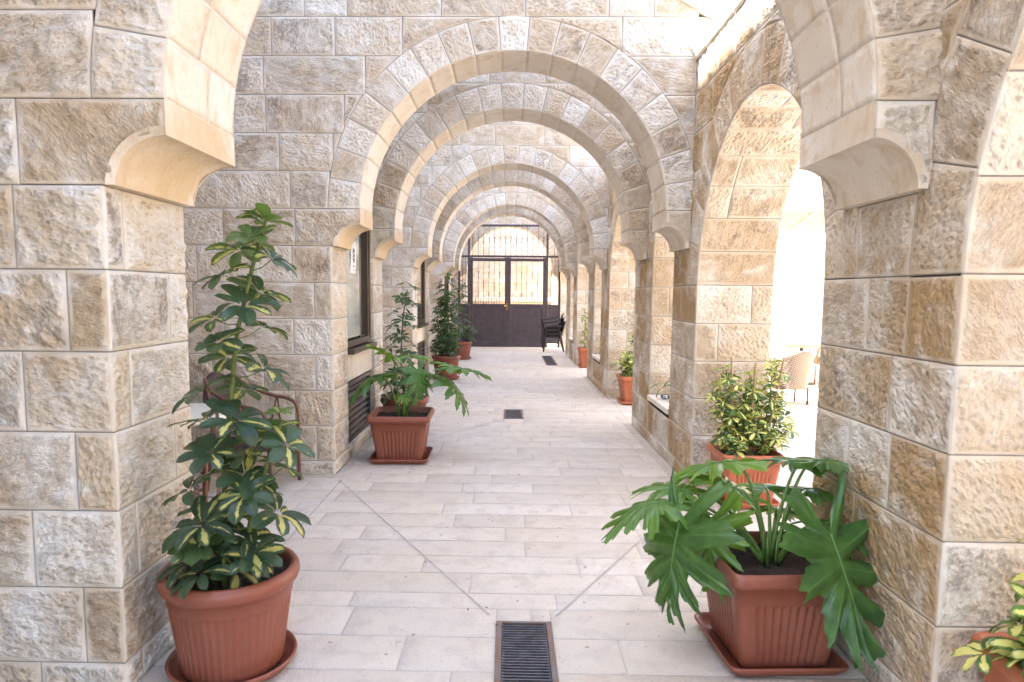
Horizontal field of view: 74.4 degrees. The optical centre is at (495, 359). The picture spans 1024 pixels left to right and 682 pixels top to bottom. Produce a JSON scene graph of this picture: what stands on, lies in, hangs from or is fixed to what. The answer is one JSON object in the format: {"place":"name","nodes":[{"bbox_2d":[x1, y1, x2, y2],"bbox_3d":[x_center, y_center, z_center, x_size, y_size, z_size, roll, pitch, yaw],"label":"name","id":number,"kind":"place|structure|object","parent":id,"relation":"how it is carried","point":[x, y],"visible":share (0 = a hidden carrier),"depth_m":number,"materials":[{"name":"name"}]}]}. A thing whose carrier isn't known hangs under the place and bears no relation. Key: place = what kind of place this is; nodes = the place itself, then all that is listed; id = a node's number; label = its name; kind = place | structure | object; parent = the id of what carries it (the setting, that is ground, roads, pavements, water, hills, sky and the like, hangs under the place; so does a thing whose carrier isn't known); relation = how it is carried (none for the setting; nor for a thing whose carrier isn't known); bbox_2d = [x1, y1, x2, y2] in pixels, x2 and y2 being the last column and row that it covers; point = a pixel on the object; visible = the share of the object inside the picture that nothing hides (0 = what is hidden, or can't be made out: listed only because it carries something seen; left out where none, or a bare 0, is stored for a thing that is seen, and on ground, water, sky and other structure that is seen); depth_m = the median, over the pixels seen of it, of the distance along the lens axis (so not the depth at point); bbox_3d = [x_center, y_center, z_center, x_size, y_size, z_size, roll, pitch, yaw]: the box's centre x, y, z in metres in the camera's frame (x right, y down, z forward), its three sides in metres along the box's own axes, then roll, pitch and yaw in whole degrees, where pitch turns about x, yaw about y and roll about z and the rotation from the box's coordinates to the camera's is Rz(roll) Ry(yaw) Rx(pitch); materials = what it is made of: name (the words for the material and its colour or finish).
{"place":"outdoors","nodes":[
{"label":"outdoors","id":0,"kind":"place"},
{"bbox_2d":[346,231,449,458],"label":"stone building","id":1,"kind":"structure","parent":0,"point":[359,324],"depth_m":6.85,"materials":[{"name":"stone"}]},
{"bbox_2d":[350,246,355,273],"bbox_3d":[-1.353,-0.915,6.403,0.013,0.320,0.232,1,6,1],"label":"poster","id":2,"kind":"object","parent":1,"relation":"attached to","point":[353,262],"visible":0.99,"depth_m":6.40,"materials":[{"name":"white paper"}]},
{"bbox_2d":[346,231,376,354],"bbox_3d":[-1.338,-1.098,6.576,0.135,2.020,1.087,1,6,1],"label":"window","id":3,"kind":"structure","parent":1,"relation":"in","point":[358,284],"depth_m":6.70,"materials":[{"name":"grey glass"}]},
{"bbox_2d":[417,260,428,327],"bbox_3d":[-1.249,-1.555,11.244,0.135,2.020,1.075,1,6,1],"label":"window","id":4,"kind":"structure","parent":1,"relation":"in","point":[421,322],"depth_m":11.52,"materials":[{"name":"clear glass"}]},
{"bbox_2d":[444,271,449,314],"bbox_3d":[-1.162,-2.003,15.818,0.135,2.020,1.134,1,6,1],"label":"window","id":5,"kind":"structure","parent":1,"relation":"in","point":[445,282],"depth_m":16.26,"materials":[{"name":"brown glass"}]},
{"bbox_2d":[138,344,870,681],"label":"paving","id":6,"kind":"structure","parent":0,"point":[445,620],"depth_m":4.11,"materials":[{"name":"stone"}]},
{"bbox_2d":[193,463,207,501],"bbox_3d":[-2.007,0.722,3.705,0.569,0.912,0.619,2,6,16],"label":"wicker chair","id":7,"kind":"object","parent":6,"relation":"on","point":[203,489],"visible":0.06,"depth_m":3.90,"materials":[{"name":"wicker"}]},
{"bbox_2d":[190,403,225,425],"bbox_3d":[-2.171,0.723,4.554,0.790,0.738,0.790,1,6,1],"label":"round table","id":8,"kind":"object","parent":6,"relation":"on","point":[197,409],"visible":0.08,"depth_m":4.55,"materials":[{"name":"grey metal"}]},
{"bbox_2d":[156,203,314,681],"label":"potted plant","id":9,"kind":"object","parent":6,"relation":"on","point":[223,590],"visible":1,"depth_m":2.62,"materials":[{"name":"green plant"}]},
{"bbox_2d":[202,372,300,491],"bbox_3d":[-1.948,0.562,5.344,0.618,0.912,0.569,1,6,9],"label":"wicker chair","id":10,"kind":"object","parent":6,"relation":"on","point":[209,394],"visible":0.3,"depth_m":5.28,"materials":[{"name":"wicker"}]},
{"bbox_2d":[380,282,433,406],"bbox_3d":[-0.965,0.002,7.261,0.623,1.657,0.525,-2,6,-20],"label":"potted plant","id":11,"kind":"object","parent":6,"relation":"on","point":[387,399],"visible":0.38,"depth_m":7.17,"materials":[{"name":"green plant"}]},
{"bbox_2d":[349,344,492,463],"bbox_3d":[-0.686,0.385,6.348,1.328,1.076,0.730,1,6,1],"label":"potted plant","id":12,"kind":"object","parent":6,"relation":"on","point":[399,434],"visible":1,"depth_m":6.12,"materials":[{"name":"green plant"}]},
{"bbox_2d":[427,269,463,379],"bbox_3d":[-0.900,-0.623,12.071,0.674,1.963,0.651,1,6,1],"label":"potted plant","id":13,"kind":"object","parent":6,"relation":"on","point":[446,355],"visible":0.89,"depth_m":11.96,"materials":[{"name":"green plant"}]},
{"bbox_2d":[194,377,706,489],"bbox_3d":[-0.319,0.673,8.986,5.100,0.012,7.260,1,6,1],"label":"cement fillet","id":14,"kind":"object","parent":6,"relation":"on","point":[642,441],"visible":0.39,"depth_m":6.33,"materials":[{"name":"grey concrete"}]},
{"bbox_2d":[183,0,725,474],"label":"cross wall","id":15,"kind":"structure","parent":6,"relation":"on","point":[331,96],"depth_m":5.45,"materials":[{"name":"stone"}]},
{"bbox_2d":[449,277,477,359],"bbox_3d":[-0.760,-0.957,15.723,0.719,1.917,0.552,1,6,1],"label":"potted plant","id":16,"kind":"object","parent":6,"relation":"on","point":[465,351],"visible":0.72,"depth_m":15.67,"materials":[{"name":"green plant"}]},
{"bbox_2d":[0,0,944,681],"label":"cross wall","id":17,"kind":"structure","parent":6,"relation":"on","point":[116,132],"depth_m":2.51,"materials":[{"name":"stone"}]},
{"bbox_2d":[382,121,608,392],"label":"cross wall","id":18,"kind":"structure","parent":6,"relation":"on","point":[571,168],"depth_m":10.05,"materials":[{"name":"stone"}]},
{"bbox_2d":[348,71,649,411],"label":"cross wall","id":19,"kind":"structure","parent":6,"relation":"on","point":[594,128],"depth_m":7.10,"materials":[{"name":"stone"}]},
{"bbox_2d":[429,186,576,361],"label":"cross wall","id":20,"kind":"structure","parent":6,"relation":"on","point":[547,209],"depth_m":14.72,"materials":[{"name":"stone"}]},
{"bbox_2d":[417,170,592,378],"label":"cross wall","id":21,"kind":"structure","parent":6,"relation":"on","point":[546,187],"depth_m":11.77,"materials":[{"name":"stone"}]},
{"bbox_2d":[451,216,558,330],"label":"cross wall","id":22,"kind":"structure","parent":6,"relation":"on","point":[486,231],"depth_m":19.56,"materials":[{"name":"stone"}]},
{"bbox_2d":[460,228,551,320],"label":"end wall","id":23,"kind":"structure","parent":6,"relation":"on","point":[490,278],"depth_m":23.30,"materials":[{"name":"stone"}]},
{"bbox_2d":[448,207,568,342],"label":"cross wall","id":24,"kind":"structure","parent":6,"relation":"on","point":[539,220],"depth_m":16.37,"materials":[{"name":"stone"}]},
{"bbox_2d":[503,409,523,418],"bbox_3d":[0.225,0.792,8.696,0.250,0.179,0.660,1,6,1],"label":"floor drain","id":25,"kind":"object","parent":6,"relation":"in","point":[513,413],"visible":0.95,"depth_m":8.66,"materials":[{"name":"metal"}]},
{"bbox_2d":[494,621,558,681],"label":"floor drain","id":26,"kind":"object","parent":6,"relation":"in","point":[524,651],"visible":1,"depth_m":2.93,"materials":[{"name":"metal"}]},
{"bbox_2d":[542,356,556,364],"bbox_3d":[1.238,0.113,15.700,0.250,0.179,2.210,1,6,1],"label":"floor drain","id":27,"kind":"object","parent":6,"relation":"in","point":[549,360],"visible":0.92,"depth_m":15.64,"materials":[{"name":"metal"}]},
{"bbox_2d":[543,321,565,351],"bbox_3d":[1.577,-0.616,18.048,0.632,0.833,0.540,1,6,3],"label":"stacked chair","id":28,"kind":"object","parent":6,"relation":"on","point":[552,335],"visible":0.81,"depth_m":17.85,"materials":[{"name":"black plastic"}]},
{"bbox_2d":[541,317,565,347],"bbox_3d":[1.543,-0.720,18.028,0.632,0.833,0.540,1,6,3],"label":"stacked chair","id":29,"kind":"object","parent":28,"relation":"on","point":[552,331],"visible":0.89,"depth_m":17.82,"materials":[{"name":"black plastic"}]},
{"bbox_2d":[540,313,563,343],"bbox_3d":[1.508,-0.824,18.009,0.632,0.833,0.540,1,6,3],"label":"stacked chair","id":30,"kind":"object","parent":29,"relation":"on","point":[556,328],"visible":0.88,"depth_m":17.80,"materials":[{"name":"black plastic"}]},
{"bbox_2d":[577,306,587,367],"bbox_3d":[1.923,-0.477,14.247,0.429,1.290,0.400,1,6,1],"label":"potted plant","id":31,"kind":"object","parent":6,"relation":"on","point":[582,352],"visible":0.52,"depth_m":14.15,"materials":[{"name":"green plant"}]},
{"bbox_2d":[611,322,633,404],"bbox_3d":[1.917,0.043,9.566,0.592,1.170,0.488,1,6,1],"label":"potted plant","id":32,"kind":"object","parent":6,"relation":"on","point":[625,379],"visible":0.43,"depth_m":9.46,"materials":[{"name":"green plant"}]},
{"bbox_2d":[601,456,889,676],"bbox_3d":[1.127,0.851,3.004,1.141,0.830,0.944,3,6,28],"label":"potted plant","id":33,"kind":"object","parent":6,"relation":"on","point":[791,600],"visible":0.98,"depth_m":2.76,"materials":[{"name":"green plant"}]},
{"bbox_2d":[703,357,799,508],"bbox_3d":[1.865,0.526,5.010,0.691,1.098,0.489,1,6,1],"label":"potted plant","id":34,"kind":"object","parent":6,"relation":"on","point":[759,440],"visible":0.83,"depth_m":4.92,"materials":[{"name":"green plant"}]},
{"bbox_2d":[551,0,1023,681],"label":"arcade wall","id":35,"kind":"structure","parent":6,"relation":"on","point":[921,406],"depth_m":2.61,"materials":[{"name":"stone"}]},
{"bbox_2d":[458,224,560,346],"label":"iron gate","id":36,"kind":"structure","parent":35,"relation":"attached to","point":[507,324],"depth_m":19.37,"materials":[{"name":"metal"}]},
{"bbox_2d":[470,257,507,346],"bbox_3d":[-0.197,-1.627,19.340,1.100,2.551,0.137,1,6,1],"label":"door leaf","id":37,"kind":"structure","parent":36,"relation":"in","point":[490,321],"depth_m":19.41,"materials":[{"name":"paint"}]},
{"bbox_2d":[507,258,545,346],"bbox_3d":[0.882,-1.620,19.351,1.086,2.551,0.050,1,6,1],"label":"door leaf","id":38,"kind":"structure","parent":36,"relation":"in","point":[524,327],"depth_m":19.38,"materials":[{"name":"paint"}]},
{"bbox_2d":[648,381,669,397],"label":"potted plant","id":39,"kind":"object","parent":35,"relation":"on","point":[665,385],"visible":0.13,"depth_m":6.70,"materials":[{"name":"green plant"}]},
{"bbox_2d":[660,395,668,398],"bbox_3d":[1.693,0.379,6.738,0.100,0.030,0.100,1,6,1],"label":"glass dish","id":40,"kind":"object","parent":35,"relation":"on","point":[664,396],"visible":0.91,"depth_m":6.71,"materials":[{"name":"white"}]},
{"bbox_2d":[951,538,1023,681],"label":"potted plant","id":41,"kind":"object","parent":6,"relation":"on","point":[999,657],"visible":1,"depth_m":2.10,"materials":[{"name":"yellow plant"}]},
{"bbox_2d":[704,0,778,301],"label":"sky","id":42,"kind":"structure","parent":0,"point":[723,5],"materials":[{"name":"white"}]},
{"bbox_2d":[771,301,781,335],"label":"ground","id":43,"kind":"structure","parent":0,"point":[773,318],"depth_m":49.45,"materials":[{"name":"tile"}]},
{"bbox_2d":[768,336,818,441],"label":"courtyard paving","id":44,"kind":"structure","parent":0,"point":[804,418],"depth_m":9.80,"materials":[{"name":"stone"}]},
{"bbox_2d":[769,351,814,404],"bbox_3d":[4.232,0.249,9.677,0.640,0.780,0.539,0,6,-5],"label":"tub chair","id":45,"kind":"object","parent":44,"relation":"on","point":[797,368],"visible":0.73,"depth_m":9.47,"materials":[{"name":"wicker"}]},
{"bbox_2d":[771,340,820,384],"bbox_3d":[5.308,0.070,11.744,0.860,0.750,0.850,1,6,1],"label":"square table","id":46,"kind":"object","parent":44,"relation":"on","point":[801,345],"visible":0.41,"depth_m":11.48,"materials":[{"name":"white wood"}]},
{"bbox_2d":[774,165,824,340],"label":"courtyard wall","id":47,"kind":"structure","parent":44,"relation":"on","point":[799,287],"depth_m":24.44,"materials":[{"name":"stone"}]},
{"bbox_2d":[780,200,824,382],"bbox_3d":[5.907,-1.244,12.126,3.500,3.300,3.500,1,6,1],"label":"parasol","id":48,"kind":"object","parent":44,"relation":"on","point":[807,217],"visible":0.24,"depth_m":12.63,"materials":[{"name":"beige fabric"}]},
{"bbox_2d":[808,348,819,382],"bbox_3d":[5.915,-0.024,11.937,0.618,0.912,0.570,2,6,11],"label":"cane chair","id":49,"kind":"object","parent":44,"relation":"on","point":[816,361],"visible":0.14,"depth_m":11.77,"materials":[{"name":"wicker"}]}
]}

